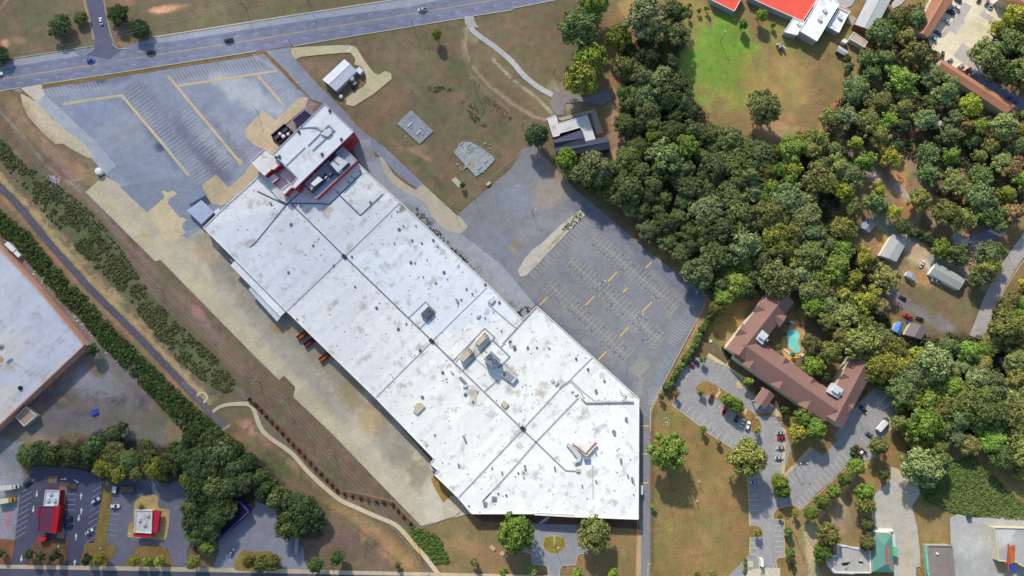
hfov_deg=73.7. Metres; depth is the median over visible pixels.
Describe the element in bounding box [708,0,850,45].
school
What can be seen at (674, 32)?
broadleaf tree
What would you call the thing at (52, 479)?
pavement
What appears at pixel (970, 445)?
woodland tree
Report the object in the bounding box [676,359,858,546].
parking lines
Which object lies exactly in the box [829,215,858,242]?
woodland tree
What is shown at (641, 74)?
woodland tree
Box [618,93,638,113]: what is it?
woodland tree
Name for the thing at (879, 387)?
tree
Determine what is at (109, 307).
trail
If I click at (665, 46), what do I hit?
woodland tree
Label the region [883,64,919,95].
woodland tree
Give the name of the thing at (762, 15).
broadleaf tree
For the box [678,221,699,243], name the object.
woodland tree
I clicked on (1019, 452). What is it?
woodland tree
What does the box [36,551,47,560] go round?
tree
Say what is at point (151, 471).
thicket tree
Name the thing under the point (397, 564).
tree
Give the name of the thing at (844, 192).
woodland tree
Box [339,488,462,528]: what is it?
timber edge
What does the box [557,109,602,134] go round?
pavement
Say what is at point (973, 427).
woodland tree
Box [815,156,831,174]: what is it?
woodland tree
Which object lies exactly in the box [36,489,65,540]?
red restaurant
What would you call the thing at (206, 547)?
thicket tree
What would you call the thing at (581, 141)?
house
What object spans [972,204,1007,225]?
woodland tree
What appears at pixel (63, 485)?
pavement
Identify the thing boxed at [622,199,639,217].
woodland tree
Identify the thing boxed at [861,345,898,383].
woodland tree
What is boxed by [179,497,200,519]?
thicket tree
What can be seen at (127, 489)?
dumpster
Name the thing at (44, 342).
brick warehouse
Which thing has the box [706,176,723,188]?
woodland tree
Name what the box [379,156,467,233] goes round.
concrete strip
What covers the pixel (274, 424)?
mulch bed
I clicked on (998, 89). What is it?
road
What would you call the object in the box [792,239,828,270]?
woodland tree
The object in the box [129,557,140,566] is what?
tree
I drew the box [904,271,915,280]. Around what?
shed
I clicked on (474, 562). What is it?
tree
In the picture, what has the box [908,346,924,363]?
woodland tree
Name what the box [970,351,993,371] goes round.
woodland tree
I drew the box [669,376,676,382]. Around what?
shrub
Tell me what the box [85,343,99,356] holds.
broadleaf tree
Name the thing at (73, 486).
planted island
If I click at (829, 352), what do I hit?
broadleaf tree
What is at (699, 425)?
kerb
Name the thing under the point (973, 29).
parking lot
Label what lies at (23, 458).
thicket tree
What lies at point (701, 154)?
woodland tree
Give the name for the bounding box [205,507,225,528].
thicket tree
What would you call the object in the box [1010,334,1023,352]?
woodland tree
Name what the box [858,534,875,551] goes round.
broadleaf tree
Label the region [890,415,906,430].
broadleaf tree
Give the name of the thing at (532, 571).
tree
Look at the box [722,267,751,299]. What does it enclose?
woodland tree
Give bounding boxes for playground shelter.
[835,46,847,56]
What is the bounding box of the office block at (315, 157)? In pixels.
[250,104,358,199]
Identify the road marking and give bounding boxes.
[0,0,494,78]
[0,1,516,85]
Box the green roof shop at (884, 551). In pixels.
[866,529,897,572]
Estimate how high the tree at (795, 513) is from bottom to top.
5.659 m
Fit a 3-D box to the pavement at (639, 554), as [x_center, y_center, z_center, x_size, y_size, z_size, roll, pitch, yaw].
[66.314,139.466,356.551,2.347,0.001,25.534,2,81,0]
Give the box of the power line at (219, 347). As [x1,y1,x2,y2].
[0,109,426,574]
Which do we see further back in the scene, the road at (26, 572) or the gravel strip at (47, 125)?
the gravel strip at (47, 125)
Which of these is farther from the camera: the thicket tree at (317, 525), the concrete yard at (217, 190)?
the concrete yard at (217, 190)
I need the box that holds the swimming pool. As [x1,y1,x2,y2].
[786,328,801,353]
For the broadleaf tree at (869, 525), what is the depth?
351.38 m
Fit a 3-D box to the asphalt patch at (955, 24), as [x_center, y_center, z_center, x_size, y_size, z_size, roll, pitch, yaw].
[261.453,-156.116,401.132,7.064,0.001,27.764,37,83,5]
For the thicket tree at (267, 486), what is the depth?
352.67 m
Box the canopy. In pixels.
[185,188,206,203]
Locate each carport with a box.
[187,200,214,224]
[962,239,967,245]
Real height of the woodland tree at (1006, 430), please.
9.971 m
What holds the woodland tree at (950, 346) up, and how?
on the ground at (728, 72)
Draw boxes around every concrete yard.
[86,176,469,525]
[147,190,185,242]
[202,166,259,204]
[227,164,258,201]
[245,97,307,153]
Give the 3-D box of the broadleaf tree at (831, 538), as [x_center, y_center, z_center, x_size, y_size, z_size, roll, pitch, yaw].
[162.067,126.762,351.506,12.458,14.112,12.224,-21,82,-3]
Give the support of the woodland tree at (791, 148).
on the ground at (728, 72)
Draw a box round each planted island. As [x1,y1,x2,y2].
[0,539,14,563]
[28,539,68,564]
[69,483,77,488]
[80,543,115,565]
[125,546,172,566]
[128,495,169,539]
[234,550,278,570]
[543,535,564,552]
[696,381,760,432]
[736,378,742,388]
[748,526,762,536]
[754,412,837,473]
[771,473,790,496]
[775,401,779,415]
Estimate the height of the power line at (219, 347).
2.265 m
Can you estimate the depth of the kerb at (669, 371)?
370.53 m
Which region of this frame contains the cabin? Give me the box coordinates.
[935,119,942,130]
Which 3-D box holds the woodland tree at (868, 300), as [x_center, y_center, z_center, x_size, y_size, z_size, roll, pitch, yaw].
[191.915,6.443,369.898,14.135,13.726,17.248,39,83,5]
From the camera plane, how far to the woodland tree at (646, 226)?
375.40 m
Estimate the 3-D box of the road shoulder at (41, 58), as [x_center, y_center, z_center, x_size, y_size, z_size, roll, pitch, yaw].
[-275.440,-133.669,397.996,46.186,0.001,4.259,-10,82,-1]
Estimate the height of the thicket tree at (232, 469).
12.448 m
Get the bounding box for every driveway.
[21,84,44,102]
[38,96,115,173]
[266,48,422,187]
[291,45,391,105]
[463,16,477,27]
[465,16,552,96]
[550,90,611,114]
[969,226,997,252]
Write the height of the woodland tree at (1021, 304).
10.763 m
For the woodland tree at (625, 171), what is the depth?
379.66 m
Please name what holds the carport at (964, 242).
on the ground at (728, 72)
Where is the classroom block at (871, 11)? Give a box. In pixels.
[851,0,889,34]
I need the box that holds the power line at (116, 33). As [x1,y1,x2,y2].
[12,0,256,56]
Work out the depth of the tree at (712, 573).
350.15 m
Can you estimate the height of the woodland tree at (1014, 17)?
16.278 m
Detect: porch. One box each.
[751,387,774,408]
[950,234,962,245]
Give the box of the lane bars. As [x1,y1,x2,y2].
[540,262,651,482]
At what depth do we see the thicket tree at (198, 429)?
358.15 m
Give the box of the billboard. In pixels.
[998,544,1015,571]
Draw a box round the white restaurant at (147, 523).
[133,509,160,537]
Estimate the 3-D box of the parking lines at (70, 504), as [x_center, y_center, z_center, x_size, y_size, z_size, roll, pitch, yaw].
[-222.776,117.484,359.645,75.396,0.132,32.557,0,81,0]
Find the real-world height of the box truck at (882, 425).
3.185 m
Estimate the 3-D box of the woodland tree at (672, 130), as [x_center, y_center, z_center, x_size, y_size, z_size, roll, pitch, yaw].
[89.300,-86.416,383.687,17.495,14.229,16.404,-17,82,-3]
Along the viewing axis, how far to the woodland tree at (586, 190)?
379.86 m
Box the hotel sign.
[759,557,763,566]
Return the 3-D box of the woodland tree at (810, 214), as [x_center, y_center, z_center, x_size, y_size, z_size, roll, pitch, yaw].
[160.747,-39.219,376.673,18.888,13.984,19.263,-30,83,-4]
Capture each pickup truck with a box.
[146,50,154,53]
[224,38,233,42]
[418,7,426,11]
[858,404,867,412]
[903,313,912,319]
[931,278,940,283]
[963,67,971,72]
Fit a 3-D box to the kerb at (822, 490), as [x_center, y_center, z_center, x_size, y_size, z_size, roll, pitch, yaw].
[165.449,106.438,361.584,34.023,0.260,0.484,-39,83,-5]
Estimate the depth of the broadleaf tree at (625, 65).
384.38 m
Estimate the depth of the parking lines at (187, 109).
393.76 m
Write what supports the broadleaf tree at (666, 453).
on the ground at (728, 72)
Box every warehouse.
[0,242,89,430]
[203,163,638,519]
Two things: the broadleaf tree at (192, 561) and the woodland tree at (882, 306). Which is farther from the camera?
the woodland tree at (882, 306)
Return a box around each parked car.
[24,480,32,486]
[63,524,71,527]
[85,528,93,534]
[228,548,234,556]
[734,414,739,422]
[749,480,757,483]
[775,456,782,459]
[776,431,784,434]
[777,436,785,439]
[898,295,906,300]
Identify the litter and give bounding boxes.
[31,267,118,364]
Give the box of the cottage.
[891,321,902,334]
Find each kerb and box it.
[13,46,91,58]
[43,51,255,84]
[153,0,392,37]
[293,18,461,46]
[474,0,554,15]
[636,521,637,574]
[650,303,705,431]
[672,405,730,447]
[747,477,750,525]
[773,505,800,567]
[801,469,846,509]
[991,260,1023,320]
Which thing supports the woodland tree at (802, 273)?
on the ground at (728, 72)
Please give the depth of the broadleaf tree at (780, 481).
354.38 m
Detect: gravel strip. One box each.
[20,93,93,157]
[262,51,299,88]
[280,100,321,144]
[353,139,533,318]
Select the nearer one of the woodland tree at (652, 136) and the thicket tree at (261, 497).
the thicket tree at (261, 497)
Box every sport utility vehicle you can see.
[91,497,99,503]
[110,504,119,507]
[691,357,699,364]
[708,394,713,402]
[745,421,750,429]
[929,35,936,41]
[946,9,954,14]
[952,5,960,10]
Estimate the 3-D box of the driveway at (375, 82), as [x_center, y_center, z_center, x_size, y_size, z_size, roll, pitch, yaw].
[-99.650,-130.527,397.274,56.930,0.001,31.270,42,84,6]
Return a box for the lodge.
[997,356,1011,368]
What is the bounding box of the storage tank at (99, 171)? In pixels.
[95,168,103,174]
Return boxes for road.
[0,0,549,89]
[0,569,395,575]
[892,0,904,8]
[967,69,1023,109]
[970,232,1023,338]
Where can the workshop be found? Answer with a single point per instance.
(1002, 538)
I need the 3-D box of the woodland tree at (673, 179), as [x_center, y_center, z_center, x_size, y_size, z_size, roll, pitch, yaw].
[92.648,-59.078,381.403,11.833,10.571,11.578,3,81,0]
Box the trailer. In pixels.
[294,537,298,554]
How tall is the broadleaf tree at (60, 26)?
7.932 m
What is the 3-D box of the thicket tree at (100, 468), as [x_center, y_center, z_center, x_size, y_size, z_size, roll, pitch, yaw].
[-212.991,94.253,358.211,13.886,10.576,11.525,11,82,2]
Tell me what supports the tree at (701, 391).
on the planted island at (710, 388)
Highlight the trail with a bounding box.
[0,183,226,429]
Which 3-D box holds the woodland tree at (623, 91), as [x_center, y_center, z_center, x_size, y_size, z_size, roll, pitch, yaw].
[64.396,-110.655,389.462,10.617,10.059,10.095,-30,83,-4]
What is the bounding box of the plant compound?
[271,124,292,143]
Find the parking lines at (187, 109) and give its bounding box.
[47,53,288,183]
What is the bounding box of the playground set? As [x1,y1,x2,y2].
[775,43,785,50]
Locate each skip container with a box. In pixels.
[296,330,307,340]
[303,337,314,347]
[318,352,329,361]
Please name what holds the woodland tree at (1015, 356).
on the ground at (728, 72)
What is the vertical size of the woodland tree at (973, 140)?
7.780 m
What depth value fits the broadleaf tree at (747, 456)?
348.08 m
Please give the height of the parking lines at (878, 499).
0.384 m
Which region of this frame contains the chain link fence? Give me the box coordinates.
[650,491,650,563]
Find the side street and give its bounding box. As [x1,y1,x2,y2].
[87,0,121,58]
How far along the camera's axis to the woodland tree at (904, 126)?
383.78 m
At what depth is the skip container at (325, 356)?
370.65 m
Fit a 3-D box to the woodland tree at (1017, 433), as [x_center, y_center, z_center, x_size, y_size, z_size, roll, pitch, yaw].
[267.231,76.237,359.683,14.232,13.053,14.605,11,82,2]
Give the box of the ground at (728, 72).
[0,0,1023,575]
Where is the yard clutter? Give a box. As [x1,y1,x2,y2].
[962,225,986,268]
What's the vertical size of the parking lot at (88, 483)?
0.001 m
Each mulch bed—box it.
[249,400,412,525]
[472,514,639,528]
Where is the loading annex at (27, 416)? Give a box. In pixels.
[15,406,40,425]
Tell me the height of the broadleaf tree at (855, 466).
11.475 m
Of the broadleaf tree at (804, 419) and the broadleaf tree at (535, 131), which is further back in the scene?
the broadleaf tree at (535, 131)
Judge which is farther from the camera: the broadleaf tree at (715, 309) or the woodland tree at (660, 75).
the woodland tree at (660, 75)
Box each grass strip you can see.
[42,51,261,88]
[94,493,111,545]
[431,476,453,502]
[651,290,710,412]
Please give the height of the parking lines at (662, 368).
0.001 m
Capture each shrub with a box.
[662,382,671,391]
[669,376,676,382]
[672,369,679,378]
[674,365,683,371]
[679,361,685,367]
[681,355,688,363]
[684,352,691,360]
[688,347,694,354]
[690,340,698,348]
[692,336,700,343]
[694,332,701,338]
[698,326,706,334]
[701,322,709,329]
[703,318,710,324]
[706,314,714,322]
[907,229,915,237]
[913,228,920,235]
[919,233,927,240]
[925,237,933,243]
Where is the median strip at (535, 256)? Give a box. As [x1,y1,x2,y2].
[518,210,584,276]
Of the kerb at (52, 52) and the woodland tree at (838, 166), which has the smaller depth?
the woodland tree at (838, 166)
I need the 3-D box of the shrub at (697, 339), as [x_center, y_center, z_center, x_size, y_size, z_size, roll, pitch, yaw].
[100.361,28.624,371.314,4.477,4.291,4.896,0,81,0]
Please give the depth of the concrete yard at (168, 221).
383.52 m
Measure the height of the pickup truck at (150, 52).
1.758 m
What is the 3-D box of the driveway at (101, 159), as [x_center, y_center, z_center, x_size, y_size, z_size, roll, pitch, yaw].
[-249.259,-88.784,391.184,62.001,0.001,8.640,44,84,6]
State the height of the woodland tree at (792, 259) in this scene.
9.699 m
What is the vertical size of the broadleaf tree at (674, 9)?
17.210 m
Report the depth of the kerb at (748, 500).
360.73 m
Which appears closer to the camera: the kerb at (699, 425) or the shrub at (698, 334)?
the kerb at (699, 425)
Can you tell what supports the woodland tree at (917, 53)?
on the ground at (728, 72)
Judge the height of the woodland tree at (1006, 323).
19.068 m
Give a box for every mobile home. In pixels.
[878,234,906,261]
[927,263,964,289]
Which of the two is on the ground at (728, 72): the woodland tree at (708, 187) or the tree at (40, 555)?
the woodland tree at (708, 187)
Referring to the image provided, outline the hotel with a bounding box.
[723,292,868,427]
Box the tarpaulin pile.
[91,409,98,415]
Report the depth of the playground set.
397.31 m
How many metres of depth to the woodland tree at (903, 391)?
358.10 m
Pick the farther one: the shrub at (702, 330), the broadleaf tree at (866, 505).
the shrub at (702, 330)
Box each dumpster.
[111,486,117,492]
[120,486,134,492]
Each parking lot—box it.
[11,465,101,565]
[41,53,308,237]
[106,478,189,566]
[120,174,217,231]
[213,501,307,569]
[457,145,705,575]
[672,357,897,575]
[837,0,854,7]
[872,465,920,575]
[928,0,1007,71]
[950,514,1023,575]
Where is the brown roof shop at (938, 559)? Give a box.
[922,544,955,575]
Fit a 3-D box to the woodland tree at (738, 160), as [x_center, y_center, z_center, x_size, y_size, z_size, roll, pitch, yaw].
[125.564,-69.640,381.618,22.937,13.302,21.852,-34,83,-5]
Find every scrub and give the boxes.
[0,140,235,392]
[0,209,234,446]
[410,526,449,564]
[416,208,582,315]
[428,82,510,127]
[545,537,564,551]
[920,457,1023,519]
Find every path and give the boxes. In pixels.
[196,392,207,402]
[212,402,439,572]
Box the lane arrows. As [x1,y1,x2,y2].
[20,478,82,565]
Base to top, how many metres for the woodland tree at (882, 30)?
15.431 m
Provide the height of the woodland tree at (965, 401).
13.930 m
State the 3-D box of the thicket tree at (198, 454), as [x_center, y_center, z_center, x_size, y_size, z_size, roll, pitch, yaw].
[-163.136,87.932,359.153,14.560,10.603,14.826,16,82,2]
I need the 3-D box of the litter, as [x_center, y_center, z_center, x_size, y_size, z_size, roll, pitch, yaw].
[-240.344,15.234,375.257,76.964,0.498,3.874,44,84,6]
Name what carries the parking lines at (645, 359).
on the parking lot at (508, 230)
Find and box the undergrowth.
[575,0,1023,454]
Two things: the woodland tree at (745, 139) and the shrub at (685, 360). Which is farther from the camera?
the woodland tree at (745, 139)
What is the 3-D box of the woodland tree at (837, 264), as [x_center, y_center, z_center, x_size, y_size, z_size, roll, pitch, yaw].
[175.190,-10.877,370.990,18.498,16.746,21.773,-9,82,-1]
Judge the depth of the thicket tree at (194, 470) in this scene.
352.60 m
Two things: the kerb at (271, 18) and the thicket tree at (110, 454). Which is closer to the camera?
the thicket tree at (110, 454)
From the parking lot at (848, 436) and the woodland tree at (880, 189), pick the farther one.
the woodland tree at (880, 189)
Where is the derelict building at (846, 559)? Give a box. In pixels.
[826,544,870,573]
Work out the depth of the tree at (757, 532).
353.19 m
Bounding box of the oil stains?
[544,241,681,359]
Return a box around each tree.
[0,46,9,63]
[0,549,5,557]
[15,443,35,467]
[23,549,34,559]
[27,440,49,463]
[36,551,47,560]
[40,444,65,465]
[47,13,71,37]
[48,548,62,561]
[60,442,81,464]
[73,11,88,25]
[75,450,96,469]
[80,435,103,459]
[81,553,92,565]
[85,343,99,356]
[91,457,116,477]
[92,552,107,566]
[96,432,109,446]
[99,441,128,468]
[102,424,121,441]
[106,3,128,27]
[108,464,127,483]
[116,420,128,433]
[117,448,139,471]
[127,464,143,480]
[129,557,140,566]
[130,18,149,38]
[138,448,157,466]
[141,556,152,566]
[142,438,151,447]
[143,457,166,479]
[154,555,165,564]
[157,452,178,473]
[158,471,174,485]
[166,441,180,453]
[170,443,191,469]
[179,431,198,450]
[179,470,188,485]
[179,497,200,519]
[181,476,206,504]
[181,512,200,531]
[184,460,207,483]
[184,531,189,539]
[184,554,200,569]
[187,442,207,463]
[188,420,209,439]
[188,535,207,548]
[189,525,203,539]
[195,514,209,535]
[196,538,216,555]
[197,426,223,453]
[198,498,214,516]
[199,524,220,542]
[202,460,226,481]
[203,476,223,502]
[204,437,235,466]
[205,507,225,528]
[212,495,233,509]
[216,475,242,500]
[220,500,238,520]
[221,456,242,480]
[230,438,244,457]
[233,472,256,493]
[238,451,258,473]
[242,555,256,568]
[251,468,269,484]
[253,554,269,573]
[254,484,266,500]
[257,477,279,497]
[265,485,290,511]
[266,554,281,567]
[273,518,299,542]
[276,507,295,526]
[280,488,298,510]
[287,511,314,534]
[292,493,317,520]
[308,557,323,573]
[309,518,324,531]
[310,504,325,524]
[329,549,344,565]
[395,562,399,568]
[432,29,441,40]
[470,558,478,566]
[496,511,535,554]
[498,567,507,575]
[524,123,548,146]
[527,565,536,575]
[555,7,601,46]
[555,146,577,169]
[561,162,582,181]
[563,61,598,95]
[572,41,607,73]
[572,150,612,187]
[572,568,582,575]
[576,514,611,554]
[577,0,609,20]
[578,180,592,193]
[592,173,610,188]
[596,184,612,201]
[604,23,631,53]
[607,568,616,575]
[608,158,620,175]
[608,175,644,208]
[612,56,640,79]
[613,113,635,136]
[613,167,630,179]
[615,145,642,170]
[616,86,630,100]
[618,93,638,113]
[620,43,636,58]
[621,0,667,42]
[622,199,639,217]
[626,136,648,153]
[627,65,654,86]
[629,82,655,102]
[630,162,650,182]
[631,45,664,70]
[631,116,645,133]
[632,201,650,221]
[635,37,655,48]
[635,97,660,122]
[635,218,658,243]
[638,186,660,207]
[642,146,656,163]
[643,176,662,192]
[645,118,661,131]
[645,129,660,145]
[646,64,672,96]
[646,430,688,470]
[650,201,665,216]
[651,136,684,172]
[651,164,669,183]
[651,209,676,235]
[654,89,678,111]
[656,40,673,54]
[656,189,672,206]
[656,229,679,253]
[658,51,677,70]
[658,119,685,146]
[660,0,689,23]
[663,19,691,44]
[664,69,694,97]
[664,107,683,122]
[668,172,685,191]
[670,208,686,226]
[671,133,700,160]
[671,244,690,263]
[672,391,679,397]
[674,159,695,176]
[674,194,691,208]
[677,89,695,110]
[678,175,704,198]
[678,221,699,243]
[679,257,716,290]
[680,239,699,256]
[681,119,705,140]
[682,103,702,120]
[686,192,724,226]
[693,148,711,163]
[693,168,709,181]
[696,122,721,147]
[696,223,709,234]
[696,231,707,247]
[698,151,728,179]
[698,389,704,394]
[699,209,737,246]
[699,241,732,269]
[699,356,705,362]
[699,426,706,432]
[700,179,715,197]
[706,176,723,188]
[707,142,722,152]
[708,301,723,317]
[708,570,716,575]
[712,275,729,292]
[713,264,730,276]
[714,289,732,307]
[715,179,740,205]
[716,125,742,153]
[718,143,755,184]
[720,393,735,407]
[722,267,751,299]
[724,192,756,229]
[724,436,767,477]
[727,252,741,266]
[728,225,760,264]
[730,175,747,191]
[731,398,744,412]
[735,258,752,272]
[738,20,747,28]
[739,182,762,202]
[739,284,755,301]
[741,166,758,185]
[742,135,750,146]
[742,269,760,285]
[743,376,754,386]
[746,87,782,125]
[746,139,776,168]
[747,217,762,233]
[751,250,772,273]
[752,198,789,228]
[753,426,760,433]
[754,9,768,21]
[754,529,761,536]
[755,190,770,202]
[756,161,775,183]
[757,257,798,298]
[758,237,769,252]
[761,222,789,247]
[762,179,779,194]
[766,239,792,260]
[768,181,807,218]
[769,144,782,162]
[770,21,775,27]
[771,474,788,489]
[773,161,787,177]
[775,485,791,497]
[776,344,781,350]
[779,134,806,164]
[779,174,797,186]
[781,405,788,414]
[782,159,803,177]
[783,526,793,535]
[784,254,797,267]
[785,221,804,241]
[785,548,794,557]
[787,239,802,251]
[788,198,822,228]
[788,262,813,284]
[788,422,806,443]
[791,510,799,517]
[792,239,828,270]
[792,408,810,427]
[793,129,808,140]
[797,277,824,299]
[800,137,821,157]
[800,160,836,198]
[800,333,822,355]
[801,223,827,244]
[801,297,824,317]
[801,355,825,375]
[802,505,818,520]
[803,190,817,202]
[806,127,829,148]
[806,417,826,440]
[808,267,830,287]
[812,543,832,563]
[813,494,829,509]
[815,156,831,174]
[815,521,840,546]
[816,311,837,331]
[817,107,837,127]
[817,370,830,383]
[818,341,843,364]
[820,247,853,286]
[821,280,839,299]
[822,236,838,255]
[822,295,838,313]
[824,141,842,155]
[825,482,841,499]
[826,273,846,285]
[826,326,850,347]
[827,176,841,193]
[828,151,847,178]
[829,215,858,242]
[830,298,858,327]
[832,182,854,204]
[833,103,859,130]
[833,239,852,256]
[833,285,850,301]
[837,162,865,190]
[837,472,851,486]
[839,325,883,360]
[840,196,861,220]
[841,74,871,105]
[842,268,864,290]
[843,54,851,62]
[844,63,854,72]
[845,457,865,476]
[847,136,863,150]
[847,289,860,306]
[852,284,882,314]
[853,147,876,175]
[853,244,873,270]
[853,311,877,331]
[853,483,874,499]
[854,495,876,513]
[855,109,880,132]
[856,49,873,66]
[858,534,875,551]
[860,193,883,212]
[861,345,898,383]
[861,517,875,531]
[863,65,881,82]
[863,88,894,114]
[863,121,892,148]
[865,17,897,47]
[867,261,901,295]
[867,436,890,455]
[869,179,886,197]
[869,323,893,346]
[871,48,895,68]
[872,296,890,314]
[874,381,884,390]
[875,145,902,169]
[877,201,891,214]
[879,108,897,131]
[879,468,889,479]
[882,335,908,358]
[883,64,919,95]
[883,375,919,408]
[885,204,902,219]
[888,7,909,27]
[889,138,905,153]
[890,91,914,120]
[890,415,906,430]
[894,218,912,234]
[894,403,904,412]
[895,27,915,46]
[895,355,910,372]
[896,119,910,133]
[897,363,928,390]
[898,40,932,65]
[898,445,946,488]
[901,427,919,444]
[904,396,920,410]
[905,7,927,28]
[905,406,945,443]
[906,188,932,210]
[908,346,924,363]
[908,438,929,450]
[912,107,939,129]
[912,160,943,187]
[912,385,945,410]
[914,341,955,381]
[916,141,939,163]
[919,62,944,90]
[919,378,939,389]
[921,95,940,109]
[927,447,952,474]
[928,74,960,106]
[929,436,950,453]
[930,198,960,225]
[930,237,951,258]
[932,402,952,420]
[933,418,951,439]
[934,122,965,148]
[936,375,964,397]
[938,166,972,199]
[938,337,958,354]
[941,147,960,164]
[942,109,964,127]
[942,238,967,265]
[942,395,954,407]
[943,381,982,422]
[944,429,966,447]
[946,360,960,380]
[948,206,977,232]
[948,408,969,431]
[950,254,969,267]
[956,358,972,374]
[957,92,983,117]
[957,340,982,361]
[957,433,981,455]
[959,117,976,133]
[963,184,998,215]
[964,133,981,149]
[965,367,992,388]
[966,35,1004,70]
[966,163,993,186]
[968,266,991,287]
[969,419,984,436]
[970,149,988,163]
[970,260,1004,284]
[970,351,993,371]
[972,117,987,134]
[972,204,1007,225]
[973,393,1009,430]
[974,239,1008,269]
[975,384,991,397]
[977,426,1008,454]
[978,340,993,357]
[980,328,1004,353]
[981,137,1000,153]
[983,56,1020,85]
[986,112,1020,140]
[986,443,1016,469]
[987,18,1009,36]
[987,309,1023,344]
[988,369,1007,388]
[990,148,1013,173]
[990,384,1008,399]
[991,218,1008,233]
[995,26,1023,54]
[995,185,1017,202]
[995,300,1017,315]
[1000,157,1023,178]
[1001,4,1023,30]
[1001,335,1016,353]
[1001,425,1009,434]
[1002,200,1023,227]
[1002,290,1022,306]
[1002,346,1023,371]
[1004,383,1023,400]
[1004,394,1023,428]
[1005,366,1023,391]
[1007,135,1023,155]
[1008,425,1023,442]
[1008,436,1023,466]
[1009,169,1023,190]
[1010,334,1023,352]
[1010,464,1023,480]
[1012,52,1023,87]
[1015,307,1023,315]
[1017,123,1023,136]
[1017,279,1023,289]
[1017,295,1023,309]
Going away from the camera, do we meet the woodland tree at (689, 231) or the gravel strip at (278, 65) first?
the woodland tree at (689, 231)
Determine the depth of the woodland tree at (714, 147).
380.57 m
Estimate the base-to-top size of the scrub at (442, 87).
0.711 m
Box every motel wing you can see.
[914,0,952,39]
[936,59,1014,115]
[994,0,1023,10]
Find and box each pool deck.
[782,318,791,329]
[782,320,805,363]
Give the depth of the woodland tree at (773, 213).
371.73 m
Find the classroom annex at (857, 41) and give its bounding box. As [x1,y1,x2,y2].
[848,32,867,49]
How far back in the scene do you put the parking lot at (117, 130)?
392.86 m
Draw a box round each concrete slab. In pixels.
[397,110,432,143]
[451,177,460,187]
[454,141,494,176]
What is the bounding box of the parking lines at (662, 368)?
[654,351,673,383]
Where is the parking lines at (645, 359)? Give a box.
[629,306,676,394]
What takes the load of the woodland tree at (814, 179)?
on the ground at (728, 72)
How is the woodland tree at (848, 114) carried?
on the ground at (728, 72)
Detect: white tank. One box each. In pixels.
[4,241,17,251]
[14,250,21,257]
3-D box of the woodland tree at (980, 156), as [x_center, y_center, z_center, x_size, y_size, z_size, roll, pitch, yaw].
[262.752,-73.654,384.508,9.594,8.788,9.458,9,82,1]
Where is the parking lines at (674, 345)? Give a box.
[648,300,703,404]
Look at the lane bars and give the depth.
376.29 m
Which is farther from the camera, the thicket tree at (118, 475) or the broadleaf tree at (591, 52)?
the broadleaf tree at (591, 52)
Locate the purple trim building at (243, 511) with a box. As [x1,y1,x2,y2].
[216,500,251,540]
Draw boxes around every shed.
[293,110,311,126]
[356,67,363,75]
[839,39,847,45]
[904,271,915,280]
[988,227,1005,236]
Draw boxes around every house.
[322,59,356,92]
[902,323,927,338]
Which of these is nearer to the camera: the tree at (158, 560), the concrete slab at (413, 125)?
the tree at (158, 560)
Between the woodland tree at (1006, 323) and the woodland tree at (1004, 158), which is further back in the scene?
the woodland tree at (1004, 158)
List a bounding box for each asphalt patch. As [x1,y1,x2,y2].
[940,2,971,37]
[953,43,994,77]
[979,10,993,21]
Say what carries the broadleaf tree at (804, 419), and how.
on the ground at (728, 72)
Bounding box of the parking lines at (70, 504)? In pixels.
[16,480,158,542]
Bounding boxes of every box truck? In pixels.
[0,484,19,490]
[0,497,15,503]
[875,417,888,431]
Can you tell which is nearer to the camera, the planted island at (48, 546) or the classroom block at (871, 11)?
the planted island at (48, 546)
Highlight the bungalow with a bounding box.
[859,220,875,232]
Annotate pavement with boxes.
[0,565,547,575]
[48,476,56,482]
[57,482,68,537]
[83,0,94,39]
[103,0,114,43]
[539,516,549,523]
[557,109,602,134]
[637,530,640,575]
[707,353,743,378]
[746,568,779,575]
[748,561,752,566]
[781,428,785,473]
[784,447,812,476]
[847,15,855,25]
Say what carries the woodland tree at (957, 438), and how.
on the ground at (728, 72)
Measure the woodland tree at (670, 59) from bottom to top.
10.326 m
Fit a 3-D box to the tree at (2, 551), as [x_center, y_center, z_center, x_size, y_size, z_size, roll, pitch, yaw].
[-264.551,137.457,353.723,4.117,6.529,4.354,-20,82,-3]
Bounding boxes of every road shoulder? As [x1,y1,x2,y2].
[3,50,78,67]
[140,0,435,43]
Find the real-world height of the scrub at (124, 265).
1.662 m
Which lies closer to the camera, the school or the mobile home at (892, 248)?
the mobile home at (892, 248)
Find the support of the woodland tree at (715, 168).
on the ground at (728, 72)
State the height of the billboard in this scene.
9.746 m
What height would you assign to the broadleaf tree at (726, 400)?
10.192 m
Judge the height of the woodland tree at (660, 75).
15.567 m
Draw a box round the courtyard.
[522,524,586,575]
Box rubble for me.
[49,175,60,183]
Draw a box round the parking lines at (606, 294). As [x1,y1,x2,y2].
[531,230,675,362]
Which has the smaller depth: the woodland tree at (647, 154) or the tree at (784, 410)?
the tree at (784, 410)
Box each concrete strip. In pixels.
[62,94,120,104]
[120,94,188,175]
[167,75,238,159]
[178,70,276,86]
[257,75,284,105]
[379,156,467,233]
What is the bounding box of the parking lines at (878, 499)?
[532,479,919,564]
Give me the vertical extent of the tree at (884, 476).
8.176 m
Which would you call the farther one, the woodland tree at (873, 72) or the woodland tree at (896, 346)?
the woodland tree at (873, 72)
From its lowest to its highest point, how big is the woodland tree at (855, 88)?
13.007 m
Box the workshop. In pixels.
[988,526,1023,566]
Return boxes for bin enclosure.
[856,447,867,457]

